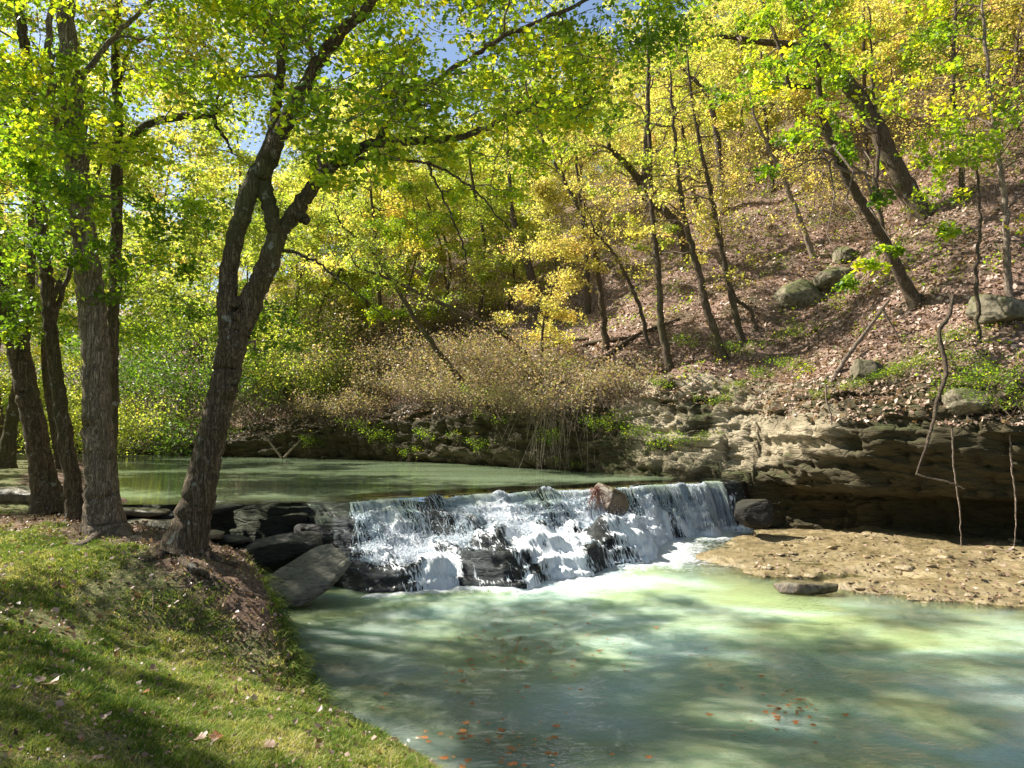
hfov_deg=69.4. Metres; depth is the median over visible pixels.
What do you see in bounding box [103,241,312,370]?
leafy shrub
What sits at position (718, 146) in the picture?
slope tree
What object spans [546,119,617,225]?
woodland tree
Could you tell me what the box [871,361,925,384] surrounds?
green shrub
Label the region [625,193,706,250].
undergrowth sapling
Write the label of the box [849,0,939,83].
woodland tree
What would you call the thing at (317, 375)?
dark shrub
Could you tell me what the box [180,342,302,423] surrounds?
dark shrub
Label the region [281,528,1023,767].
pool water
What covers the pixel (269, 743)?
fallen leaf
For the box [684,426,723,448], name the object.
green shrub
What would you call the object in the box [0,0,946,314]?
sky
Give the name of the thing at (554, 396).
dry brush
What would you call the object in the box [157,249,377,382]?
leafy shrub
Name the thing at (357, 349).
dry brush
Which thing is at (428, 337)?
overhanging tree
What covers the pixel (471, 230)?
woodland tree
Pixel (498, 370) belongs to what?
dry brush
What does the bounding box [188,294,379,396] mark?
leafy shrub
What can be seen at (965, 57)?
undergrowth sapling
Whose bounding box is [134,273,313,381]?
dark shrub
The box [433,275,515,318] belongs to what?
leafy shrub
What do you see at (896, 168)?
leaning tree
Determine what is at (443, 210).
woodland tree
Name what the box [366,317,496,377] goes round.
dry brush
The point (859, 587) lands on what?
pebble
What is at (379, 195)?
woodland tree
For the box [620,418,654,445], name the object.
green shrub
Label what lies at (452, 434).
green shrub
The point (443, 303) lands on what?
overhanging tree
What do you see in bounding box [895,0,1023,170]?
undergrowth sapling
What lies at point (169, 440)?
dark shrub
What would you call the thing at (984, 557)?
pebble
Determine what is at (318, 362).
dry brush
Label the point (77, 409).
leafy shrub
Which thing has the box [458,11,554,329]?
slope tree
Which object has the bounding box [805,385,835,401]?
green shrub
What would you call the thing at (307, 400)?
dry brush
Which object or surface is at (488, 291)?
undergrowth sapling
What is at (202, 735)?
fallen leaf
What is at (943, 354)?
hanging branch
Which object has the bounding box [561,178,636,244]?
undergrowth sapling
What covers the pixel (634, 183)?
undergrowth sapling
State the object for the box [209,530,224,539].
flat stone
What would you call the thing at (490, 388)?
green shrub
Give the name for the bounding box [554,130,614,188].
undergrowth sapling
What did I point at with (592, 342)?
fallen log
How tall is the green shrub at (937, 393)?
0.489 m
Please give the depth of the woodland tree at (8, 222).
37.30 m
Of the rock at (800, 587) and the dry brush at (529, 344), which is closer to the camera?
the rock at (800, 587)
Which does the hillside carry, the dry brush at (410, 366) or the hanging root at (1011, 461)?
the dry brush at (410, 366)
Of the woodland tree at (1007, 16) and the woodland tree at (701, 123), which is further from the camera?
the woodland tree at (701, 123)
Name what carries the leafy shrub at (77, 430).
on the ground at (18, 476)
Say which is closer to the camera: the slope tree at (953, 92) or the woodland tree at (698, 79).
the slope tree at (953, 92)
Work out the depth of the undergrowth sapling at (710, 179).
33.31 m
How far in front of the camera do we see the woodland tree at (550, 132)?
64.33 m
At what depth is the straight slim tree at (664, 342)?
26.35 m
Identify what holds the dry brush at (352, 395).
on the hillside
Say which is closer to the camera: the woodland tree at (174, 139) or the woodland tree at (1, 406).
the woodland tree at (1, 406)
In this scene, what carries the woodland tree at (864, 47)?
on the hillside
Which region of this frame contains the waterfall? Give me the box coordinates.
[346,486,751,591]
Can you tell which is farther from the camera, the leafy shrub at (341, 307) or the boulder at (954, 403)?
the leafy shrub at (341, 307)
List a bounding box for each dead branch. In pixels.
[260,432,281,457]
[283,438,302,457]
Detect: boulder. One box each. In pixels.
[772,279,824,309]
[813,266,850,290]
[831,246,860,263]
[849,359,884,383]
[942,388,994,414]
[965,294,1023,324]
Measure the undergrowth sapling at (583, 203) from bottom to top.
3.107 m
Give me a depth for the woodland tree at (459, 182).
57.22 m
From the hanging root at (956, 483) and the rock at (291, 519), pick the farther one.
the hanging root at (956, 483)
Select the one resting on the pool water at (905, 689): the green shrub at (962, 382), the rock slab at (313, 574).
the rock slab at (313, 574)
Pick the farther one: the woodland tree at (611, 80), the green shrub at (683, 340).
the woodland tree at (611, 80)
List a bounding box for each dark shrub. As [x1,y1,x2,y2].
[0,345,80,393]
[1,304,171,390]
[1,389,20,431]
[36,317,206,418]
[66,338,249,431]
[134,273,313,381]
[136,389,280,456]
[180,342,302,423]
[263,341,373,410]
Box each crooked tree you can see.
[536,0,712,260]
[688,185,767,331]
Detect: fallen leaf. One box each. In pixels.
[34,674,45,682]
[42,674,63,684]
[193,727,207,739]
[209,730,222,741]
[260,734,274,747]
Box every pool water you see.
[17,452,737,503]
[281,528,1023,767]
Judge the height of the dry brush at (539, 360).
2.450 m
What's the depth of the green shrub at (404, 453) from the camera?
33.92 m
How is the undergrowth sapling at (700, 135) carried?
on the hillside
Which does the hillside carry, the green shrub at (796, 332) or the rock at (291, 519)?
the green shrub at (796, 332)
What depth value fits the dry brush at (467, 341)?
32.31 m
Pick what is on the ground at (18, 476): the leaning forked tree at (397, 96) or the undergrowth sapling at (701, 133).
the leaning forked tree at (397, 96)
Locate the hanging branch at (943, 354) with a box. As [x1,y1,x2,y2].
[915,294,954,475]
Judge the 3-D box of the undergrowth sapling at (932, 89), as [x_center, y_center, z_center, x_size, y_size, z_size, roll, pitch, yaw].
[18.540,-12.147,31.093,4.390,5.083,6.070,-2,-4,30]
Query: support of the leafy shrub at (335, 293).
on the hillside
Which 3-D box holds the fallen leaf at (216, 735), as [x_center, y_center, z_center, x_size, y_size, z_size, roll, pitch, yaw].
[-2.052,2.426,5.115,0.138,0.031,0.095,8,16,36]
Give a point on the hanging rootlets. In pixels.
(541, 419)
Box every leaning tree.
[0,0,150,520]
[651,0,936,221]
[702,0,963,310]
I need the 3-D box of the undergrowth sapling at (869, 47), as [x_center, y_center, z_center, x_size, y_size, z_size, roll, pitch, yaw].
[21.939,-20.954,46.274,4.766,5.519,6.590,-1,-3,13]
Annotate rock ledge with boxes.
[122,480,758,644]
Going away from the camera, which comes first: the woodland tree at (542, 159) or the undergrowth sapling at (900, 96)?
the undergrowth sapling at (900, 96)
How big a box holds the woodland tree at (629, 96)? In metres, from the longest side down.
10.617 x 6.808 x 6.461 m
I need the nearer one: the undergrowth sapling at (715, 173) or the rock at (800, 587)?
the rock at (800, 587)
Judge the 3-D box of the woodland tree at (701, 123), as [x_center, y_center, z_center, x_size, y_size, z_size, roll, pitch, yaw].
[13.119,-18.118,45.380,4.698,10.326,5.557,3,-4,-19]
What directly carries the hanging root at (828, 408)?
hanging from the cliff
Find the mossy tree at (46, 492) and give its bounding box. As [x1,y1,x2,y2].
[0,4,165,514]
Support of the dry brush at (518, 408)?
on the cliff
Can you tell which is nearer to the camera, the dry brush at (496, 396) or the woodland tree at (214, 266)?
the dry brush at (496, 396)
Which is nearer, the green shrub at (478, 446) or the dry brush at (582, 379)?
the dry brush at (582, 379)
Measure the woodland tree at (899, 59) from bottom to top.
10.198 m
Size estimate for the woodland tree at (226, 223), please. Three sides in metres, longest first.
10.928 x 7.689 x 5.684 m
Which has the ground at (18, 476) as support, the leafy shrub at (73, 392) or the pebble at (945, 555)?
the leafy shrub at (73, 392)
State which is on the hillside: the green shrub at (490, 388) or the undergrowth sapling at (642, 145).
the undergrowth sapling at (642, 145)
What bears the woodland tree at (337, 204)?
on the hillside
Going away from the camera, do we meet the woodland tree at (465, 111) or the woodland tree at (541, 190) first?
the woodland tree at (541, 190)
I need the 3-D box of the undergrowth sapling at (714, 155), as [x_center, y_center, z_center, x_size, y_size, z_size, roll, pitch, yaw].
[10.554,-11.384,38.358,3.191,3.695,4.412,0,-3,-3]
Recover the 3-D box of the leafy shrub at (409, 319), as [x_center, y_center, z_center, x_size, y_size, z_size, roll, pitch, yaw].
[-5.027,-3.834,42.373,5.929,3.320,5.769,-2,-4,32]
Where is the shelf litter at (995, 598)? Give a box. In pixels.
[753,532,1023,611]
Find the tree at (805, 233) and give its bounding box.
[689,0,820,258]
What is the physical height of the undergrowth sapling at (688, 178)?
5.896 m
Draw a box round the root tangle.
[586,484,610,510]
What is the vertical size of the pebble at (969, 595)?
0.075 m
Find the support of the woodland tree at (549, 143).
on the hillside
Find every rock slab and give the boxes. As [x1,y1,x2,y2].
[229,531,322,565]
[267,544,350,606]
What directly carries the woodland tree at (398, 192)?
on the hillside
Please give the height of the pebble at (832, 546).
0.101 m
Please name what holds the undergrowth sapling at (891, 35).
on the hillside
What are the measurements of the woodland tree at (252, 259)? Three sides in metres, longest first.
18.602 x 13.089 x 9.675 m
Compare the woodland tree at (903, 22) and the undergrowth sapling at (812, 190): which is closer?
the undergrowth sapling at (812, 190)
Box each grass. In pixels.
[0,509,448,767]
[258,569,348,703]
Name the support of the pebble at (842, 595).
on the rock shelf
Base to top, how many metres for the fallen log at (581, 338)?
1.112 m
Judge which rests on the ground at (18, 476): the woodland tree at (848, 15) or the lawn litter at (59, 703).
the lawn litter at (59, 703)
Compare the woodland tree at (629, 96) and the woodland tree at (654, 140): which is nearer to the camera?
the woodland tree at (654, 140)
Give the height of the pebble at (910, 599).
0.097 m
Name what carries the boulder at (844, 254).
on the hillside
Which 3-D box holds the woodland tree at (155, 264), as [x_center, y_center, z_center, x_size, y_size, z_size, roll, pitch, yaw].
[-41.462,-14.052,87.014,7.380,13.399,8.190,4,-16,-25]
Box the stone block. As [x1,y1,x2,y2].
[0,486,30,503]
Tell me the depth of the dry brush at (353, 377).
37.32 m
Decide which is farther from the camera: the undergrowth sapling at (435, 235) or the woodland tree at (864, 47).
the undergrowth sapling at (435, 235)
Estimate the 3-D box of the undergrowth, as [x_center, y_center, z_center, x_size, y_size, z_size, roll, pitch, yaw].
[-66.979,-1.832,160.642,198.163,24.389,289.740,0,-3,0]
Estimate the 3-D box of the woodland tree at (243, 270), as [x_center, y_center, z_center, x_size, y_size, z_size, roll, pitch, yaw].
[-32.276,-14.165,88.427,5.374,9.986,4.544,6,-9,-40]
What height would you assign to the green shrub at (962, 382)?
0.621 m
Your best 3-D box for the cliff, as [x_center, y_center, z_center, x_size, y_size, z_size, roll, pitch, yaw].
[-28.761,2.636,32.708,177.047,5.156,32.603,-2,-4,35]
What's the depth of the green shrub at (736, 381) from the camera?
24.18 m
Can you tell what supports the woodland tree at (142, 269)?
on the hillside
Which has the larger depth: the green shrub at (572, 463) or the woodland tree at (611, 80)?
the woodland tree at (611, 80)
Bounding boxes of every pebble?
[747,579,762,584]
[761,565,773,569]
[786,574,802,578]
[804,572,817,577]
[827,545,840,548]
[835,592,849,601]
[854,586,864,589]
[863,554,873,557]
[894,564,914,570]
[907,597,923,602]
[913,601,930,607]
[937,553,953,558]
[964,593,976,596]
[978,555,992,559]
[1008,538,1022,542]
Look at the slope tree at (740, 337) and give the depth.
26.17 m
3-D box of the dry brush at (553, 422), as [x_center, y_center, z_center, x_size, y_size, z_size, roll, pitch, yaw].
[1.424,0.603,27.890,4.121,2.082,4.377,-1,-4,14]
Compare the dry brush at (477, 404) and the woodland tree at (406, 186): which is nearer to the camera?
the dry brush at (477, 404)
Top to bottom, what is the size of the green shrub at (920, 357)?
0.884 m
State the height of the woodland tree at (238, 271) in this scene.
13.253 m
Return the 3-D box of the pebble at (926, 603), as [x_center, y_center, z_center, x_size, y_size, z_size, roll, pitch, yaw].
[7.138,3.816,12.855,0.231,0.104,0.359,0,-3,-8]
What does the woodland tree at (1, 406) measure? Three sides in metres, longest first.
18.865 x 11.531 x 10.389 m
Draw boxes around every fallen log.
[518,336,630,380]
[524,337,588,360]
[531,318,595,362]
[572,317,679,388]
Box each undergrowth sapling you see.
[160,265,215,343]
[268,267,328,325]
[292,233,361,308]
[386,200,470,267]
[407,264,455,304]
[434,203,543,339]
[434,228,509,321]
[489,219,563,312]
[517,201,583,281]
[541,231,617,288]
[542,186,607,243]
[552,146,620,209]
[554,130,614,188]
[559,141,673,252]
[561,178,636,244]
[563,189,602,221]
[571,132,611,187]
[579,178,692,277]
[595,134,682,230]
[595,153,671,221]
[604,201,681,269]
[613,124,673,217]
[617,122,663,182]
[620,122,679,169]
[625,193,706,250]
[638,77,705,168]
[640,121,759,239]
[643,129,746,225]
[655,124,711,169]
[655,131,729,173]
[670,98,732,185]
[674,131,746,190]
[675,90,728,165]
[681,132,747,198]
[688,156,756,223]
[693,117,758,188]
[702,96,805,190]
[727,114,753,152]
[744,62,898,207]
[754,119,863,231]
[766,80,861,163]
[781,146,888,237]
[799,51,893,129]
[842,41,950,144]
[843,2,899,83]
[853,20,904,84]
[856,75,969,179]
[859,71,932,139]
[868,13,908,85]
[873,25,914,84]
[875,1,923,78]
[894,27,1023,160]
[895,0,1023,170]
[895,10,1012,142]
[906,9,1008,99]
[909,104,1023,208]
[912,27,1006,114]
[945,75,1023,164]
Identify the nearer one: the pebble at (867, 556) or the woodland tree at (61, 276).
the pebble at (867, 556)
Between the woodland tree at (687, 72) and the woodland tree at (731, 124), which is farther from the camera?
the woodland tree at (687, 72)
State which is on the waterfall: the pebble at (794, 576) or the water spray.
the water spray
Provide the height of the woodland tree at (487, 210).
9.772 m
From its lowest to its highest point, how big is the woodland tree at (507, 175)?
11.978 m
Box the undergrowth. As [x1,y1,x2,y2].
[77,47,1023,436]
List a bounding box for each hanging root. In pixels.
[825,384,832,444]
[951,429,961,546]
[1009,435,1016,546]
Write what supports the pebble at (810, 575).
on the rock shelf
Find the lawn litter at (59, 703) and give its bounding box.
[0,507,432,767]
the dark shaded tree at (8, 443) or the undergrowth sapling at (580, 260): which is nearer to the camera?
the dark shaded tree at (8, 443)
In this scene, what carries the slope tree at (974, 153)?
on the hillside
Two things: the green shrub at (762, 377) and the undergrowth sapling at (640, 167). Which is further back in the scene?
the undergrowth sapling at (640, 167)
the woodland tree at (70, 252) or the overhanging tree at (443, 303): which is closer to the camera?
the overhanging tree at (443, 303)
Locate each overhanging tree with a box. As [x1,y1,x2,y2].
[293,186,478,401]
[319,232,531,367]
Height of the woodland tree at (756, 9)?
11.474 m
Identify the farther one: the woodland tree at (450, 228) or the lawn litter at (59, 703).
the woodland tree at (450, 228)
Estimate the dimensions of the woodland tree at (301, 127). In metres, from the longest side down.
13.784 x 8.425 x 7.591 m
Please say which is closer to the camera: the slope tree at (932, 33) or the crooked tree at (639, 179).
the slope tree at (932, 33)
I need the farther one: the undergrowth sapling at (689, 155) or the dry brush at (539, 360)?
the undergrowth sapling at (689, 155)
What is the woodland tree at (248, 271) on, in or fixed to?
on the hillside
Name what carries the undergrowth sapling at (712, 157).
on the hillside
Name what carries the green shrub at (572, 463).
on the cliff
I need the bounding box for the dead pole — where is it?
[828,299,899,382]
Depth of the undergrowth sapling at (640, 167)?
42.75 m
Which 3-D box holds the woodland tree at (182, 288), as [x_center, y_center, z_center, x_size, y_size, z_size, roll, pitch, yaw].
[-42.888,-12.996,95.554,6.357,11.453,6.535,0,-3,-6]
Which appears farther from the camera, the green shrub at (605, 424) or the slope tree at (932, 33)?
the green shrub at (605, 424)
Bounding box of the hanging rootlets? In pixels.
[492,378,609,471]
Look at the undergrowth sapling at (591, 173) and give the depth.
48.59 m
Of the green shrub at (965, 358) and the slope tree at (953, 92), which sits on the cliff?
the green shrub at (965, 358)
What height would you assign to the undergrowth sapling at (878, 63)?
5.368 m
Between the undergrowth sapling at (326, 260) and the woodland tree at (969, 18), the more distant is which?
the undergrowth sapling at (326, 260)
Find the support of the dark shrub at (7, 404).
on the ground at (18, 476)
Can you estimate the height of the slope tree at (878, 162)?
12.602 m
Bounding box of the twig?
[916,473,964,488]
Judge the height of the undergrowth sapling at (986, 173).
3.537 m
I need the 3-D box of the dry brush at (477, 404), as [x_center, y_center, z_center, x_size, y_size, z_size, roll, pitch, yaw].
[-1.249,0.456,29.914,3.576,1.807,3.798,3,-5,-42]
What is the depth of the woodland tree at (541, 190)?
29.24 m
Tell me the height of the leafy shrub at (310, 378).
4.268 m
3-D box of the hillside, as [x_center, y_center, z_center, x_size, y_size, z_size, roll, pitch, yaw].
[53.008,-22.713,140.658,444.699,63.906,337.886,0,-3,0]
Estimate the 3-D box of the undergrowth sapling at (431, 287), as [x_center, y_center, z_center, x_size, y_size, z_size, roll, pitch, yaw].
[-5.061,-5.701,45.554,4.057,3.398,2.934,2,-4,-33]
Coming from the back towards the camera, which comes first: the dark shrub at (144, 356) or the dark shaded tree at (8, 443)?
the dark shrub at (144, 356)
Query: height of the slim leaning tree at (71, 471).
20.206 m
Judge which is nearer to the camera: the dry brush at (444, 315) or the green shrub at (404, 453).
the green shrub at (404, 453)
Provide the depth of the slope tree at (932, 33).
20.83 m
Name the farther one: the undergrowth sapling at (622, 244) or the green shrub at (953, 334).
the undergrowth sapling at (622, 244)
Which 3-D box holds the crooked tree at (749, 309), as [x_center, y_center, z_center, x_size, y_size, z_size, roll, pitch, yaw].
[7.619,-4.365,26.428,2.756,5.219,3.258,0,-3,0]
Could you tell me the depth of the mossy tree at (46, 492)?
13.62 m
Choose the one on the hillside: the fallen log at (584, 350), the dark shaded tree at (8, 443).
the fallen log at (584, 350)
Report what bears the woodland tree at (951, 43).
on the hillside
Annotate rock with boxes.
[263,512,309,527]
[293,524,333,544]
[594,483,628,515]
[734,499,774,528]
[773,580,838,594]
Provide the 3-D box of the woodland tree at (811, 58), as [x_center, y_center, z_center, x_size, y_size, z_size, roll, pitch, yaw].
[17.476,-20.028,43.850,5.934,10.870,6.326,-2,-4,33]
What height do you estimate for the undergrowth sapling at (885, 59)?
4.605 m
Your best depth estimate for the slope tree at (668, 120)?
39.88 m
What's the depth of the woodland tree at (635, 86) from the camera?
47.60 m
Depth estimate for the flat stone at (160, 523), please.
14.37 m
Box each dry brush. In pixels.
[242,341,361,398]
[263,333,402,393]
[283,344,358,376]
[285,376,403,427]
[285,396,337,420]
[291,388,368,424]
[302,302,423,360]
[307,336,391,379]
[339,337,464,401]
[342,367,402,400]
[347,335,421,380]
[351,361,433,404]
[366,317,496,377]
[371,336,458,381]
[377,280,486,337]
[387,378,442,406]
[391,353,518,414]
[395,329,486,373]
[396,365,480,410]
[398,308,538,375]
[403,347,511,401]
[429,327,547,380]
[429,337,571,401]
[434,377,520,417]
[437,364,547,420]
[445,326,562,381]
[474,335,598,393]
[480,385,554,423]
[481,360,634,430]
[489,375,588,427]
[527,341,669,407]
[544,359,640,403]
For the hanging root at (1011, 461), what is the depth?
16.54 m
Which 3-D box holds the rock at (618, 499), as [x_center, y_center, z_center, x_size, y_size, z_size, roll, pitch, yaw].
[2.538,2.992,19.029,0.848,0.707,0.796,21,-1,-32]
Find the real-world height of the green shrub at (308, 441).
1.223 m
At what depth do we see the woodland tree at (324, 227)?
64.62 m
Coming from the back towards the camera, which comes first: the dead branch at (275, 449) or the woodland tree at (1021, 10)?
the dead branch at (275, 449)
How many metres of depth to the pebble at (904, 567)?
14.93 m
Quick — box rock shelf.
[675,525,1023,620]
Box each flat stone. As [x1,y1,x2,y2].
[123,507,170,517]
[128,518,171,528]
[150,511,174,518]
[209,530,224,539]
[211,503,243,513]
[212,534,252,544]
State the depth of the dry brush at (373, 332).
41.29 m
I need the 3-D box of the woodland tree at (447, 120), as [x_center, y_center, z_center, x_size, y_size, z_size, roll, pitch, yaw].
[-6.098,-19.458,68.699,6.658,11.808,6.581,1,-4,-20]
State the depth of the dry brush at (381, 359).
38.45 m
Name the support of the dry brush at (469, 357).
on the hillside
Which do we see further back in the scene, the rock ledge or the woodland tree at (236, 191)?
the woodland tree at (236, 191)
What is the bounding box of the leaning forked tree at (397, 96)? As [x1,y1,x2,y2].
[131,0,723,589]
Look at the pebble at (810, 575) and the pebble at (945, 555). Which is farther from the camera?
the pebble at (945, 555)
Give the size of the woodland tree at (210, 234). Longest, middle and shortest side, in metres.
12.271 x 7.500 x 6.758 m
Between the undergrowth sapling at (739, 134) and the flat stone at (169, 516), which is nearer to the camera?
the flat stone at (169, 516)
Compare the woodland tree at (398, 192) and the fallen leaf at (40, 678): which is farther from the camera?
the woodland tree at (398, 192)
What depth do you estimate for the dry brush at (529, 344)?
30.47 m
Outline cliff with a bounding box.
[16,372,1023,540]
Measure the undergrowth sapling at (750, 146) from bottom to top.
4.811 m
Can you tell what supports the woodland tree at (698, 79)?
on the hillside
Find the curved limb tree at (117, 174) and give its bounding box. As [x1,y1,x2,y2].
[31,0,366,470]
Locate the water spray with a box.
[348,481,735,567]
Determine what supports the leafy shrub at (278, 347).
on the hillside
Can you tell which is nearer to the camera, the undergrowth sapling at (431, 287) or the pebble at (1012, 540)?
the pebble at (1012, 540)
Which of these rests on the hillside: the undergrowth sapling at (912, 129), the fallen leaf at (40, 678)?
the undergrowth sapling at (912, 129)
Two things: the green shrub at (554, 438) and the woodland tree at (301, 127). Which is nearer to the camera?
the green shrub at (554, 438)
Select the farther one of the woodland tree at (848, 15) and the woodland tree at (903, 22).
the woodland tree at (848, 15)
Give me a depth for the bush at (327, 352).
38.56 m
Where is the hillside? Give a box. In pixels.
[0,15,1023,434]
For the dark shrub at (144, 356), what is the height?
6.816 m
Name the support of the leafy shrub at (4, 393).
on the ground at (18, 476)
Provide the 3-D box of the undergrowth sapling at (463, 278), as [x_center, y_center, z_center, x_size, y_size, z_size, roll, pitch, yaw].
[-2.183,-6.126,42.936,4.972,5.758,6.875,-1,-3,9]
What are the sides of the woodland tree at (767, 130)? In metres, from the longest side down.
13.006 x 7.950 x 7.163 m
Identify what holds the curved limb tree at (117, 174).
on the ground at (18, 476)
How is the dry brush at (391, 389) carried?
on the hillside
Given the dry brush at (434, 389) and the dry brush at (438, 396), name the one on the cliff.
the dry brush at (438, 396)
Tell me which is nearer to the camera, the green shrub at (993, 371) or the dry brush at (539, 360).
the green shrub at (993, 371)
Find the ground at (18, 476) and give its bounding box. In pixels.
[0,454,694,767]
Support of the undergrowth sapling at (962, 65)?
on the hillside
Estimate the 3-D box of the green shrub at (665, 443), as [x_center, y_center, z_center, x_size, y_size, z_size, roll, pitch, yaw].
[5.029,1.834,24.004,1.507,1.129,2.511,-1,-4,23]
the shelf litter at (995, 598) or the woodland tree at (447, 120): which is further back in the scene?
the woodland tree at (447, 120)
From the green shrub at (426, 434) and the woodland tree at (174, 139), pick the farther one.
the woodland tree at (174, 139)
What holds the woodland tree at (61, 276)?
on the ground at (18, 476)
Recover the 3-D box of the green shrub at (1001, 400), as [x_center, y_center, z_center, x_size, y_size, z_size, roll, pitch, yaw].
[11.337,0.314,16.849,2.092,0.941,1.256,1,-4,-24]
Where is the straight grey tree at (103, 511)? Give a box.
[0,0,284,546]
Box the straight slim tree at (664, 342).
[597,0,722,374]
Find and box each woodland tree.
[0,1,258,469]
[0,69,107,438]
[0,72,184,347]
[0,274,82,422]
[7,207,27,287]
[55,232,131,298]
[89,84,225,318]
[125,200,177,273]
[128,234,157,310]
[137,214,179,302]
[148,59,307,272]
[164,224,206,286]
[164,260,200,296]
[167,177,242,297]
[174,234,218,289]
[191,234,273,338]
[196,203,232,293]
[205,150,298,256]
[205,238,245,281]
[209,190,257,260]
[211,73,400,372]
[226,176,255,279]
[238,239,250,282]
[255,172,349,329]
[263,166,410,352]
[272,125,342,289]
[281,72,458,369]
[310,34,459,293]
[311,189,345,262]
[317,178,372,241]
[320,171,415,339]
[329,165,398,294]
[346,172,487,374]
[359,117,426,263]
[363,121,505,313]
[366,148,446,283]
[375,124,476,287]
[377,125,435,225]
[390,60,562,336]
[423,114,472,211]
[427,124,491,238]
[437,154,544,309]
[447,109,497,195]
[458,146,566,328]
[465,80,582,269]
[470,88,560,259]
[481,125,558,203]
[482,174,609,385]
[525,35,630,179]
[529,74,594,168]
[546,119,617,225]
[558,125,603,182]
[560,28,645,165]
[588,42,655,185]
[595,48,685,173]
[602,56,671,153]
[609,66,701,221]
[636,25,720,136]
[640,52,699,115]
[658,21,759,158]
[662,0,806,186]
[692,16,767,163]
[693,0,856,191]
[695,8,803,188]
[707,0,782,113]
[711,0,817,148]
[744,0,856,123]
[762,0,860,144]
[791,0,967,170]
[821,0,871,100]
[826,0,927,109]
[831,1,882,74]
[840,0,922,83]
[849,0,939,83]
[885,0,1014,120]
[893,0,1023,119]
[909,0,1022,106]
[957,0,1023,134]
[976,0,1020,54]
[988,1,1019,29]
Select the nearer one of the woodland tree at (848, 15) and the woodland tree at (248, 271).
the woodland tree at (848, 15)
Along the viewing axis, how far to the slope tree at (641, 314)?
28.35 m
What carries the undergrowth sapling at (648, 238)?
on the hillside
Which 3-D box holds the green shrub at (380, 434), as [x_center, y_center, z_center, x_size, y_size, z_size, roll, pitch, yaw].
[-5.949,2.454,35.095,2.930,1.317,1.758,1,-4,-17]
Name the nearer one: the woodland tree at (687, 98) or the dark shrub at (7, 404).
the dark shrub at (7, 404)
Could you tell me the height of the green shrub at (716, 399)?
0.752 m
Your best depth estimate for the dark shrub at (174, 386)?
42.67 m
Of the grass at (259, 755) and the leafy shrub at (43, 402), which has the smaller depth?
the grass at (259, 755)
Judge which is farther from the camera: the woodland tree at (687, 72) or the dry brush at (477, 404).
the woodland tree at (687, 72)
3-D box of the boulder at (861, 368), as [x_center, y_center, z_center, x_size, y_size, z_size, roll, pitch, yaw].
[9.746,-0.246,20.070,1.086,0.693,0.730,9,-12,20]
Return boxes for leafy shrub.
[0,346,81,444]
[0,352,82,452]
[0,366,68,437]
[0,371,10,420]
[5,367,168,454]
[5,369,159,454]
[45,377,200,457]
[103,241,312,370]
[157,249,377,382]
[179,319,359,413]
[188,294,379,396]
[199,306,356,400]
[217,287,377,375]
[243,342,381,417]
[270,268,418,345]
[292,239,385,319]
[371,289,454,344]
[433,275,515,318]
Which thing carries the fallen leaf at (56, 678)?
on the grass at (259, 755)
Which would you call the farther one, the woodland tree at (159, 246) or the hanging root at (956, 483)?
the woodland tree at (159, 246)
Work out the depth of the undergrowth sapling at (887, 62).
44.79 m
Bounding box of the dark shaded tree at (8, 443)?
[0,55,198,467]
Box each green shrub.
[295,430,325,452]
[334,412,384,437]
[356,426,397,449]
[386,443,422,461]
[412,426,437,445]
[445,429,462,445]
[457,377,533,410]
[463,433,495,458]
[470,407,509,429]
[525,350,595,379]
[535,426,564,453]
[553,456,583,470]
[579,411,630,437]
[586,409,641,437]
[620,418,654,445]
[644,423,686,458]
[647,375,675,392]
[667,330,701,353]
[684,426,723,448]
[693,390,741,408]
[705,335,765,361]
[711,379,754,393]
[743,361,791,384]
[763,352,807,376]
[771,315,818,345]
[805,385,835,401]
[822,376,870,394]
[867,362,917,385]
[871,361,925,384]
[873,348,956,377]
[899,319,990,354]
[926,357,1023,402]
[926,383,948,403]
[933,339,1023,376]
[940,370,1006,388]
[955,357,1023,386]
[961,386,1023,417]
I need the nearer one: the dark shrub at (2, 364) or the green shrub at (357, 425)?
the green shrub at (357, 425)
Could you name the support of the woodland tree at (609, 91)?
on the hillside
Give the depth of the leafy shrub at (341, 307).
45.73 m
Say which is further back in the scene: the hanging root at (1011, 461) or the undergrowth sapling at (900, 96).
the undergrowth sapling at (900, 96)
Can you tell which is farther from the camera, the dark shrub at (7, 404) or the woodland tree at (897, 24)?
the woodland tree at (897, 24)
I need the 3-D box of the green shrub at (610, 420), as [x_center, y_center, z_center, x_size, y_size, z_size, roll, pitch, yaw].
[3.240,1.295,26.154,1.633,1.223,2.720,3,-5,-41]
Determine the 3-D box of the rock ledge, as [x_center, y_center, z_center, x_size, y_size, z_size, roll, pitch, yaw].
[-0.917,3.655,16.761,20.482,2.323,8.686,2,-4,-27]
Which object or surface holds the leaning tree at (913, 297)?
on the hillside
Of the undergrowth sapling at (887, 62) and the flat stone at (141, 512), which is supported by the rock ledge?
the flat stone at (141, 512)
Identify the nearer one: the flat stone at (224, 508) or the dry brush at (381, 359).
the flat stone at (224, 508)
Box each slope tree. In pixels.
[456,0,622,351]
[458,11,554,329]
[500,31,636,314]
[529,169,653,348]
[584,2,759,362]
[602,0,771,211]
[611,0,759,345]
[626,5,719,208]
[794,0,961,228]
[858,0,1023,203]
[871,0,1023,296]
[894,63,1023,343]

